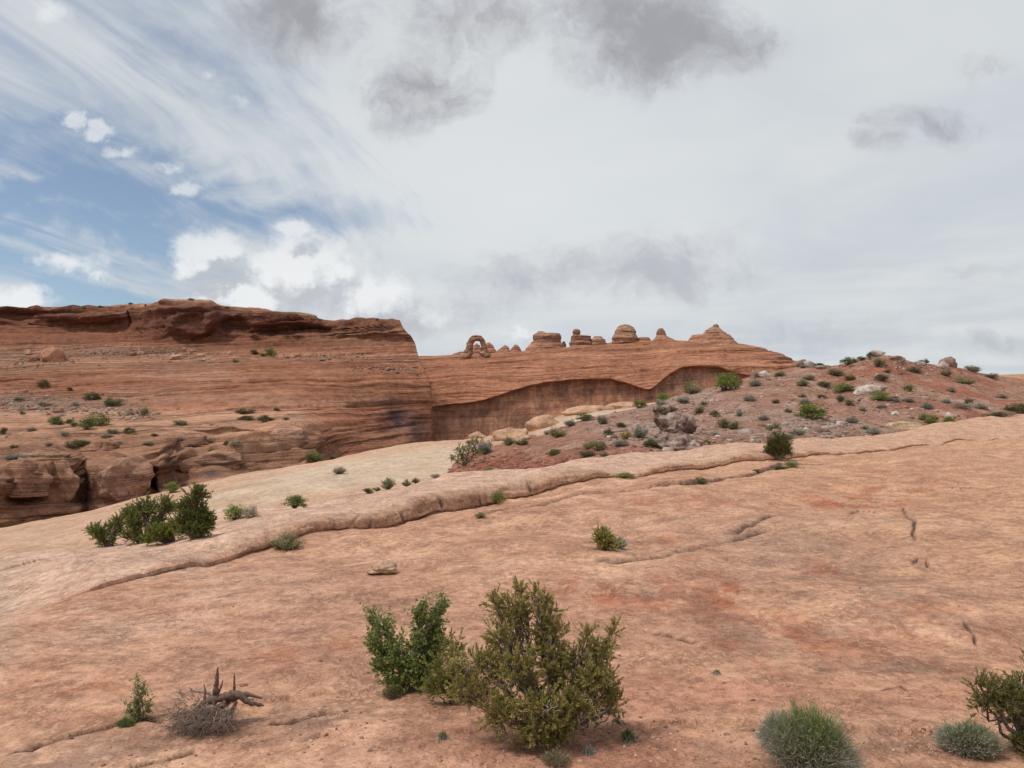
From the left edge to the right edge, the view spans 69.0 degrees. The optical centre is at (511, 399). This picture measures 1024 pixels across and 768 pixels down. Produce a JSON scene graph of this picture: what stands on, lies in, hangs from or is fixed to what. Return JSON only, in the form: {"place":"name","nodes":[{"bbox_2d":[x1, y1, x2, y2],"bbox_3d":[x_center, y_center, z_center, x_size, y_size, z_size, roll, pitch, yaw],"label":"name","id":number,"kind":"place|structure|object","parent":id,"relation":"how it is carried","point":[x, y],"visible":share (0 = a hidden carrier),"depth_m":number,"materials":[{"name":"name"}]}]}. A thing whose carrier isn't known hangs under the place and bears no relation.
{"place":"outdoors","nodes":[
{"label":"outdoors","id":0,"kind":"place"},
{"bbox_2d":[0,298,432,527],"bbox_3d":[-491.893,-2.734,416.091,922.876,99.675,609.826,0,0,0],"label":"mesa","id":1,"kind":"structure","parent":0,"point":[342,409],"depth_m":277.56,"materials":[{"name":"stone"}]},
{"bbox_2d":[3,452,29,459],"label":"sagebrush","id":2,"kind":"object","parent":1,"relation":"on","point":[16,456],"visible":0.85,"depth_m":128.43,"materials":[{"name":"grey plant"}]},
{"bbox_2d":[0,457,53,496],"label":"canyon block","id":3,"kind":"structure","parent":1,"relation":"on","point":[20,470],"depth_m":125.30,"materials":[{"name":"stone"}]},
{"bbox_2d":[13,448,82,465],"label":"canyon block","id":4,"kind":"structure","parent":1,"relation":"on","point":[52,454],"depth_m":132.03,"materials":[{"name":"stone"}]},
{"bbox_2d":[40,347,65,361],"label":"mesa boulder","id":5,"kind":"object","parent":1,"relation":"on","point":[52,354],"visible":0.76,"depth_m":306.34,"materials":[{"name":"stone"}]},
{"bbox_2d":[53,459,79,502],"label":"canyon block","id":6,"kind":"structure","parent":1,"relation":"on","point":[68,486],"depth_m":131.01,"materials":[{"name":"stone"}]},
{"bbox_2d":[64,439,90,447],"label":"juniper bush","id":7,"kind":"object","parent":1,"relation":"on","point":[74,442],"visible":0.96,"depth_m":156.76,"materials":[{"name":"green plant"}]},
{"bbox_2d":[76,417,97,429],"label":"green shrub","id":8,"kind":"object","parent":1,"relation":"on","point":[87,423],"visible":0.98,"depth_m":178.42,"materials":[{"name":"green plant"}]},
{"bbox_2d":[82,391,103,399],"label":"juniper bush","id":9,"kind":"object","parent":1,"relation":"on","point":[93,395],"visible":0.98,"depth_m":250.32,"materials":[{"name":"green plant"}]},
{"bbox_2d":[79,440,119,451],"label":"canyon block","id":10,"kind":"structure","parent":1,"relation":"on","point":[104,445],"depth_m":155.15,"materials":[{"name":"stone"}]},
{"bbox_2d":[85,413,113,425],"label":"green shrub","id":11,"kind":"object","parent":1,"relation":"on","point":[101,420],"visible":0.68,"depth_m":200.11,"materials":[{"name":"green plant"}]},
{"bbox_2d":[102,396,125,405],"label":"juniper bush","id":12,"kind":"object","parent":1,"relation":"on","point":[111,401],"visible":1,"depth_m":242.39,"materials":[{"name":"green plant"}]},
{"bbox_2d":[96,455,154,501],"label":"canyon block","id":13,"kind":"structure","parent":1,"relation":"on","point":[122,479],"depth_m":133.60,"materials":[{"name":"stone"}]},
{"bbox_2d":[173,433,209,444],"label":"canyon block","id":14,"kind":"structure","parent":1,"relation":"on","point":[198,438],"depth_m":177.22,"materials":[{"name":"stone"}]},
{"bbox_2d":[0,340,417,422],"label":"talus","id":15,"kind":"structure","parent":1,"relation":"on","point":[135,413],"depth_m":259.03,"materials":[{"name":"stone"}]},
{"bbox_2d":[193,450,244,469],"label":"canyon block","id":16,"kind":"structure","parent":1,"relation":"on","point":[232,460],"depth_m":164.77,"materials":[{"name":"stone"}]},
{"bbox_2d":[266,424,308,445],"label":"canyon block","id":17,"kind":"structure","parent":1,"relation":"on","point":[296,435],"depth_m":183.02,"materials":[{"name":"stone"}]},
{"bbox_2d":[303,451,326,461],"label":"green shrub","id":18,"kind":"object","parent":1,"relation":"on","point":[316,456],"visible":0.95,"depth_m":179.29,"materials":[{"name":"green plant"}]},
{"bbox_2d":[0,402,655,555],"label":"pale slickrock slab","id":19,"kind":"structure","parent":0,"point":[370,469],"depth_m":74.69,"materials":[{"name":"beige stone"}]},
{"bbox_2d":[162,481,180,492],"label":"green shrub","id":20,"kind":"object","parent":19,"relation":"on","point":[172,485],"visible":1,"depth_m":86.46,"materials":[{"name":"green plant"}]},
{"bbox_2d":[491,428,528,440],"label":"pale rock","id":21,"kind":"object","parent":19,"relation":"on","point":[498,435],"visible":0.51,"depth_m":114.81,"materials":[{"name":"stone"}]},
{"bbox_2d":[525,414,559,431],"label":"pale rock","id":22,"kind":"object","parent":19,"relation":"on","point":[539,422],"visible":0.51,"depth_m":124.93,"materials":[{"name":"stone"}]},
{"bbox_2d":[561,405,614,415],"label":"pale rock","id":23,"kind":"object","parent":19,"relation":"on","point":[583,409],"visible":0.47,"depth_m":138.02,"materials":[{"name":"stone"}]},
{"bbox_2d":[606,402,640,408],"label":"pale rock","id":24,"kind":"object","parent":19,"relation":"on","point":[622,405],"visible":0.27,"depth_m":147.77,"materials":[{"name":"stone"}]},
{"bbox_2d":[0,414,1023,767],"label":"slickrock ground","id":25,"kind":"structure","parent":0,"point":[890,524],"depth_m":10.80,"materials":[{"name":"stone"}]},
{"bbox_2d":[82,508,127,546],"bbox_3d":[-11.313,3.613,20.826,1.224,1.247,1.023,0,0,-38],"label":"juniper tree","id":26,"kind":"object","parent":25,"relation":"on","point":[100,533],"visible":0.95,"depth_m":20.70,"materials":[{"name":"green plant"}]},
{"bbox_2d":[115,713,137,727],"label":"grass tuft","id":27,"kind":"object","parent":25,"relation":"on","point":[125,722],"visible":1,"depth_m":6.17,"materials":[{"name":"green plant"}]},
{"bbox_2d":[120,672,155,721],"bbox_3d":[-3.182,2.556,6.347,0.299,0.474,0.216,0,0,0],"label":"shrub","id":28,"kind":"object","parent":25,"relation":"on","point":[140,716],"visible":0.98,"depth_m":6.33,"materials":[{"name":"green plant"}]},
{"bbox_2d":[116,492,178,545],"bbox_3d":[-10.074,3.273,20.590,1.646,1.544,1.118,0,0,-11],"label":"juniper tree","id":29,"kind":"object","parent":25,"relation":"on","point":[137,518],"visible":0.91,"depth_m":20.50,"materials":[{"name":"green plant"}]},
{"bbox_2d":[140,515,180,545],"bbox_3d":[-9.267,3.512,19.963,1.293,0.923,0.890,0,0,0],"label":"juniper tree","id":30,"kind":"object","parent":25,"relation":"on","point":[161,533],"visible":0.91,"depth_m":19.79,"materials":[{"name":"green plant"}]},
{"bbox_2d":[170,481,217,539],"bbox_3d":[-7.644,2.673,17.930,1.067,1.493,1.036,0,0,-27],"label":"juniper tree","id":31,"kind":"object","parent":25,"relation":"on","point":[197,519],"visible":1,"depth_m":17.79,"materials":[{"name":"green plant"}]},
{"bbox_2d":[142,667,263,741],"bbox_3d":[-2.525,2.546,6.091,0.835,0.586,0.652,0,0,0],"label":"shrub","id":32,"kind":"object","parent":25,"relation":"on","point":[199,722],"visible":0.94,"depth_m":6.08,"materials":[{"name":"grey plant"}]},
{"bbox_2d":[223,504,244,519],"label":"green shrub","id":33,"kind":"object","parent":25,"relation":"on","point":[235,514],"visible":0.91,"depth_m":23.03,"materials":[{"name":"green plant"}]},
{"bbox_2d":[242,505,259,517],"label":"dry shrub","id":34,"kind":"object","parent":25,"relation":"on","point":[251,512],"visible":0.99,"depth_m":22.88,"materials":[{"name":"grey plant"}]},
{"bbox_2d":[267,530,307,550],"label":"desert shrub","id":35,"kind":"object","parent":25,"relation":"on","point":[287,541],"visible":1,"depth_m":17.56,"materials":[{"name":"green plant"}]},
{"bbox_2d":[281,495,309,507],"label":"green shrub","id":36,"kind":"object","parent":25,"relation":"on","point":[295,501],"visible":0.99,"depth_m":24.55,"materials":[{"name":"green plant"}]},
{"bbox_2d":[367,560,397,573],"bbox_3d":[-2.300,2.966,13.214,0.544,0.233,0.436,0,0,0],"label":"boulder","id":37,"kind":"object","parent":25,"relation":"on","point":[384,567],"visible":1,"depth_m":13.09,"materials":[{"name":"stone"}]},
{"bbox_2d":[380,477,395,489],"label":"desert shrub","id":38,"kind":"object","parent":25,"relation":"on","point":[388,484],"visible":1,"depth_m":30.67,"materials":[{"name":"green plant"}]},
{"bbox_2d":[380,683,402,700],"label":"grass tuft","id":39,"kind":"object","parent":25,"relation":"on","point":[394,694],"visible":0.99,"depth_m":6.95,"materials":[{"name":"green plant"}]},
{"bbox_2d":[359,588,452,694],"bbox_3d":[-1.019,2.341,7.164,0.907,1.055,0.662,0,0,0],"label":"leafy shrub","id":40,"kind":"object","parent":25,"relation":"on","point":[390,659],"visible":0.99,"depth_m":7.12,"materials":[{"name":"green plant"}]},
{"bbox_2d":[436,730,449,742],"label":"grass tuft","id":41,"kind":"object","parent":25,"relation":"on","point":[443,736],"visible":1,"depth_m":5.79,"materials":[{"name":"green plant"}]},
{"bbox_2d":[414,626,479,704],"bbox_3d":[-0.560,2.416,6.724,0.557,0.708,0.458,0,0,-39],"label":"green shrub","id":42,"kind":"object","parent":25,"relation":"on","point":[438,681],"visible":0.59,"depth_m":6.68,"materials":[{"name":"green plant"}]},
{"bbox_2d":[29,593,958,766],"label":"rock chips","id":43,"kind":"object","parent":25,"relation":"on","point":[748,729],"visible":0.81,"depth_m":6.27,"materials":[{"name":"stone"}]},
{"bbox_2d":[492,490,507,502],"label":"green shrub","id":44,"kind":"object","parent":25,"relation":"on","point":[497,499],"visible":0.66,"depth_m":27.55,"materials":[{"name":"green plant"}]},
{"bbox_2d":[439,574,630,752],"bbox_3d":[0.177,2.040,5.731,1.510,1.318,0.710,0,0,0],"label":"juniper bush","id":45,"kind":"object","parent":25,"relation":"on","point":[548,720],"visible":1,"depth_m":5.72,"materials":[{"name":"green plant"}]},
{"bbox_2d":[537,747,574,767],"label":"grass tuft","id":46,"kind":"object","parent":25,"relation":"on","point":[553,759],"visible":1,"depth_m":5.34,"materials":[{"name":"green plant"}]},
{"bbox_2d":[96,563,1020,767],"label":"pebbles","id":47,"kind":"object","parent":25,"relation":"on","point":[482,763],"visible":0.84,"depth_m":5.75,"materials":[{"name":"stone"}]},
{"bbox_2d":[149,681,1019,767],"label":"twig litter","id":48,"kind":"object","parent":25,"relation":"on","point":[405,698],"visible":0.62,"depth_m":5.73,"materials":[{"name":"brown wood"}]},
{"bbox_2d":[579,743,596,756],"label":"sage tuft","id":49,"kind":"object","parent":25,"relation":"on","point":[588,751],"visible":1,"depth_m":5.53,"materials":[{"name":"grey plant"}]},
{"bbox_2d":[575,700,625,730],"bbox_3d":[0.622,2.518,5.981,0.602,0.313,0.415,0,0,0],"label":"grey shrub","id":50,"kind":"object","parent":25,"relation":"on","point":[617,721],"visible":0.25,"depth_m":5.96,"materials":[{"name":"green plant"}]},
{"bbox_2d":[588,522,624,550],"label":"shrub","id":51,"kind":"object","parent":25,"relation":"on","point":[604,540],"visible":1,"depth_m":14.82,"materials":[{"name":"green plant"}]},
{"bbox_2d":[610,534,629,549],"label":"sagebrush","id":52,"kind":"object","parent":25,"relation":"on","point":[620,538],"visible":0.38,"depth_m":15.74,"materials":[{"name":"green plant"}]},
{"bbox_2d":[613,472,635,477],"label":"green shrub","id":53,"kind":"object","parent":25,"relation":"on","point":[625,475],"visible":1,"depth_m":32.82,"materials":[{"name":"green plant"}]},
{"bbox_2d":[620,725,636,742],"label":"grass tuft","id":54,"kind":"object","parent":25,"relation":"on","point":[627,735],"visible":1,"depth_m":5.73,"materials":[{"name":"green plant"}]},
{"bbox_2d":[653,431,708,450],"bbox_3d":[11.984,3.063,54.205,4.423,1.598,3.538,0,0,0],"label":"conglomerate boulder","id":55,"kind":"object","parent":25,"relation":"on","point":[680,440],"visible":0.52,"depth_m":53.09,"materials":[{"name":"stone"}]},
{"bbox_2d":[752,702,788,745],"bbox_3d":[2.014,2.443,5.601,0.380,0.359,0.416,0,0,-43],"label":"desert shrub","id":56,"kind":"object","parent":25,"relation":"on","point":[768,723],"visible":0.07,"depth_m":5.60,"materials":[{"name":"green plant"}]},
{"bbox_2d":[760,427,794,460],"bbox_3d":[15.413,2.541,42.968,1.946,2.010,1.613,0,0,-38],"label":"juniper tree","id":57,"kind":"object","parent":25,"relation":"on","point":[779,448],"visible":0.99,"depth_m":42.82,"materials":[{"name":"green plant"}]},
{"bbox_2d":[749,684,875,767],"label":"desert shrub","id":58,"kind":"object","parent":25,"relation":"on","point":[799,739],"visible":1,"depth_m":5.16,"materials":[{"name":"green plant"}]},
{"bbox_2d":[922,415,939,423],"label":"green shrub","id":59,"kind":"object","parent":25,"relation":"on","point":[934,418],"visible":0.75,"depth_m":74.60,"materials":[{"name":"green plant"}]},
{"bbox_2d":[925,712,1013,760],"bbox_3d":[3.367,2.481,5.522,0.599,0.342,0.496,0,0,0],"label":"desert shrub","id":60,"kind":"object","parent":25,"relation":"on","point":[968,737],"visible":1,"depth_m":5.44,"materials":[{"name":"green plant"}]},
{"bbox_2d":[961,647,1023,760],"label":"juniper bush","id":61,"kind":"object","parent":25,"relation":"on","point":[1007,695],"visible":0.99,"depth_m":5.50,"materials":[{"name":"green plant"}]},
{"bbox_2d":[0,0,1023,374],"label":"sky","id":62,"kind":"structure","parent":0,"point":[827,182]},
{"bbox_2d":[418,340,796,440],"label":"ridge","id":63,"kind":"structure","parent":0,"point":[489,395],"depth_m":383.76,"materials":[{"name":"stone"}]},
{"bbox_2d":[459,335,490,358],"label":"rock arch","id":64,"kind":"object","parent":63,"relation":"on","point":[467,353],"visible":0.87,"depth_m":450.35,"materials":[{"name":"stone"}]},
{"bbox_2d":[523,331,565,352],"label":"rock butte","id":65,"kind":"object","parent":63,"relation":"on","point":[542,341],"visible":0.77,"depth_m":456.59,"materials":[{"name":"stone"}]},
{"bbox_2d":[569,329,606,346],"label":"rock butte","id":66,"kind":"object","parent":63,"relation":"on","point":[578,339],"visible":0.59,"depth_m":456.76,"materials":[{"name":"stone"}]},
{"bbox_2d":[611,324,637,343],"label":"rock dome","id":67,"kind":"object","parent":63,"relation":"on","point":[624,333],"visible":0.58,"depth_m":454.89,"materials":[{"name":"stone"}]},
{"bbox_2d":[653,328,673,340],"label":"rock spire","id":68,"kind":"object","parent":63,"relation":"on","point":[661,335],"visible":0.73,"depth_m":457.73,"materials":[{"name":"stone"}]},
{"bbox_2d":[688,324,738,345],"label":"rock dome","id":69,"kind":"object","parent":63,"relation":"on","point":[714,334],"visible":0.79,"depth_m":447.37,"materials":[{"name":"stone"}]},
{"bbox_2d":[450,355,1023,472],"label":"red dirt hill","id":70,"kind":"structure","parent":0,"point":[1014,391],"depth_m":89.66,"materials":[{"name":"brown soil"}]},
{"bbox_2d":[449,434,485,465],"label":"shrub","id":71,"kind":"object","parent":70,"relation":"on","point":[470,447],"visible":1,"depth_m":64.98,"materials":[{"name":"green plant"}]},
{"bbox_2d":[476,440,493,453],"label":"sagebrush","id":72,"kind":"object","parent":70,"relation":"on","point":[485,447],"visible":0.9,"depth_m":75.52,"materials":[{"name":"grey plant"}]},
{"bbox_2d":[447,449,594,472],"bbox_3d":[0.906,5.510,59.075,12.314,3.789,41.564,0,0,-5],"label":"rubble","id":73,"kind":"object","parent":70,"relation":"on","point":[515,464],"visible":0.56,"depth_m":53.99,"materials":[{"name":"stone"}]},
{"bbox_2d":[547,425,569,437],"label":"desert shrub","id":74,"kind":"object","parent":70,"relation":"on","point":[555,433],"visible":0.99,"depth_m":86.34,"materials":[{"name":"green plant"}]},
{"bbox_2d":[575,414,594,420],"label":"green shrub","id":75,"kind":"object","parent":70,"relation":"on","point":[585,416],"visible":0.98,"depth_m":105.84,"materials":[{"name":"green plant"}]},
{"bbox_2d":[591,439,607,450],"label":"desert shrub","id":76,"kind":"object","parent":70,"relation":"on","point":[599,445],"visible":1,"depth_m":51.71,"materials":[{"name":"green plant"}]},
{"bbox_2d":[595,414,609,423],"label":"sagebrush","id":77,"kind":"object","parent":70,"relation":"on","point":[603,420],"visible":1,"depth_m":91.00,"materials":[{"name":"grey plant"}]},
{"bbox_2d":[612,439,628,445],"bbox_3d":[7.587,2.946,51.552,1.401,0.572,1.565,0,0,-3],"label":"rock","id":78,"kind":"object","parent":70,"relation":"on","point":[620,442],"visible":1,"depth_m":51.44,"materials":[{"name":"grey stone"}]},
{"bbox_2d":[632,399,647,407],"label":"green shrub","id":79,"kind":"object","parent":70,"relation":"on","point":[641,403],"visible":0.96,"depth_m":111.62,"materials":[{"name":"green plant"}]},
{"bbox_2d":[630,423,650,437],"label":"sagebrush","id":80,"kind":"object","parent":70,"relation":"on","point":[638,432],"visible":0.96,"depth_m":64.99,"materials":[{"name":"grey plant"}]},
{"bbox_2d":[643,437,661,446],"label":"juniper bush","id":81,"kind":"object","parent":70,"relation":"on","point":[650,441],"visible":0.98,"depth_m":52.94,"materials":[{"name":"green plant"}]},
{"bbox_2d":[652,404,677,414],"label":"conglomerate boulder","id":82,"kind":"object","parent":70,"relation":"on","point":[667,409],"visible":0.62,"depth_m":90.16,"materials":[{"name":"stone"}]},
{"bbox_2d":[653,412,697,433],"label":"conglomerate boulder","id":83,"kind":"object","parent":70,"relation":"on","point":[671,422],"visible":0.79,"depth_m":67.23,"materials":[{"name":"stone"}]},
{"bbox_2d":[681,380,703,393],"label":"desert shrub","id":84,"kind":"object","parent":70,"relation":"on","point":[689,389],"visible":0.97,"depth_m":110.63,"materials":[{"name":"green plant"}]},
{"bbox_2d":[716,418,730,427],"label":"desert shrub","id":85,"kind":"object","parent":70,"relation":"on","point":[724,423],"visible":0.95,"depth_m":70.40,"materials":[{"name":"green plant"}]},
{"bbox_2d":[712,372,740,390],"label":"green shrub","id":86,"kind":"object","parent":70,"relation":"on","point":[726,381],"visible":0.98,"depth_m":104.43,"materials":[{"name":"green plant"}]},
{"bbox_2d":[453,360,1023,469],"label":"hill stones","id":87,"kind":"object","parent":70,"relation":"on","point":[634,446],"visible":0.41,"depth_m":79.85,"materials":[{"name":"stone"}]},
{"bbox_2d":[761,422,780,429],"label":"desert shrub","id":88,"kind":"object","parent":70,"relation":"on","point":[774,425],"visible":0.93,"depth_m":66.20,"materials":[{"name":"green plant"}]},
{"bbox_2d":[574,356,994,453],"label":"rubble","id":89,"kind":"object","parent":70,"relation":"on","point":[825,431],"visible":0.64,"depth_m":77.48,"materials":[{"name":"stone"}]},
{"bbox_2d":[787,427,807,434],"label":"sagebrush","id":90,"kind":"object","parent":70,"relation":"on","point":[796,431],"visible":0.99,"depth_m":64.27,"materials":[{"name":"grey plant"}]},
{"bbox_2d":[793,402,828,418],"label":"green shrub","id":91,"kind":"object","parent":70,"relation":"on","point":[811,410],"visible":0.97,"depth_m":72.86,"materials":[{"name":"green plant"}]},
{"bbox_2d":[825,368,844,375],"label":"desert shrub","id":92,"kind":"object","parent":70,"relation":"on","point":[833,371],"visible":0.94,"depth_m":111.86,"materials":[{"name":"green plant"}]},
{"bbox_2d":[831,383,857,391],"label":"green shrub","id":93,"kind":"object","parent":70,"relation":"on","point":[844,387],"visible":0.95,"depth_m":99.85,"materials":[{"name":"green plant"}]},
{"bbox_2d":[839,357,856,364],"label":"juniper bush","id":94,"kind":"object","parent":70,"relation":"on","point":[847,360],"visible":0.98,"depth_m":116.85,"materials":[{"name":"green plant"}]},
{"bbox_2d":[852,385,887,394],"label":"boulder","id":95,"kind":"object","parent":70,"relation":"on","point":[866,390],"visible":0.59,"depth_m":91.98,"materials":[{"name":"stone"}]},
{"bbox_2d":[864,427,883,434],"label":"sagebrush","id":96,"kind":"object","parent":70,"relation":"on","point":[872,430],"visible":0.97,"depth_m":69.39,"materials":[{"name":"grey plant"}]},
{"bbox_2d":[869,391,890,400],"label":"green shrub","id":97,"kind":"object","parent":70,"relation":"on","point":[880,396],"visible":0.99,"depth_m":87.15,"materials":[{"name":"green plant"}]},
{"bbox_2d":[873,356,887,366],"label":"desert shrub","id":98,"kind":"object","parent":70,"relation":"on","point":[878,362],"visible":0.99,"depth_m":110.48,"materials":[{"name":"green plant"}]},
{"bbox_2d":[889,355,905,362],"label":"crest rock","id":99,"kind":"object","parent":70,"relation":"on","point":[898,359],"visible":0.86,"depth_m":114.27,"materials":[{"name":"stone"}]},
{"bbox_2d":[885,421,922,429],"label":"boulder","id":100,"kind":"object","parent":70,"relation":"on","point":[903,425],"visible":0.64,"depth_m":71.43,"materials":[{"name":"stone"}]},
{"bbox_2d":[938,356,956,366],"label":"crest rock","id":101,"kind":"object","parent":70,"relation":"on","point":[950,361],"visible":0.62,"depth_m":121.01,"materials":[{"name":"stone"}]},
{"bbox_2d":[951,402,976,408],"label":"dry shrub","id":102,"kind":"object","parent":70,"relation":"on","point":[962,405],"visible":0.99,"depth_m":84.18,"materials":[{"name":"grey plant"}]},
{"bbox_2d":[953,376,976,383],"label":"desert shrub","id":103,"kind":"object","parent":70,"relation":"on","point":[963,380],"visible":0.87,"depth_m":109.05,"materials":[{"name":"green plant"}]},
{"bbox_2d":[970,401,990,408],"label":"dry shrub","id":104,"kind":"object","parent":70,"relation":"on","point":[980,405],"visible":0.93,"depth_m":86.25,"materials":[{"name":"grey plant"}]},
{"bbox_2d":[1003,403,1023,413],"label":"juniper bush","id":105,"kind":"object","parent":70,"relation":"on","point":[1018,408],"visible":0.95,"depth_m":87.22,"materials":[{"name":"green plant"}]},
{"bbox_2d":[998,374,1023,379],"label":"orange slickrock slab","id":106,"kind":"structure","parent":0,"point":[1019,376],"depth_m":158.96,"materials":[{"name":"orange stone"}]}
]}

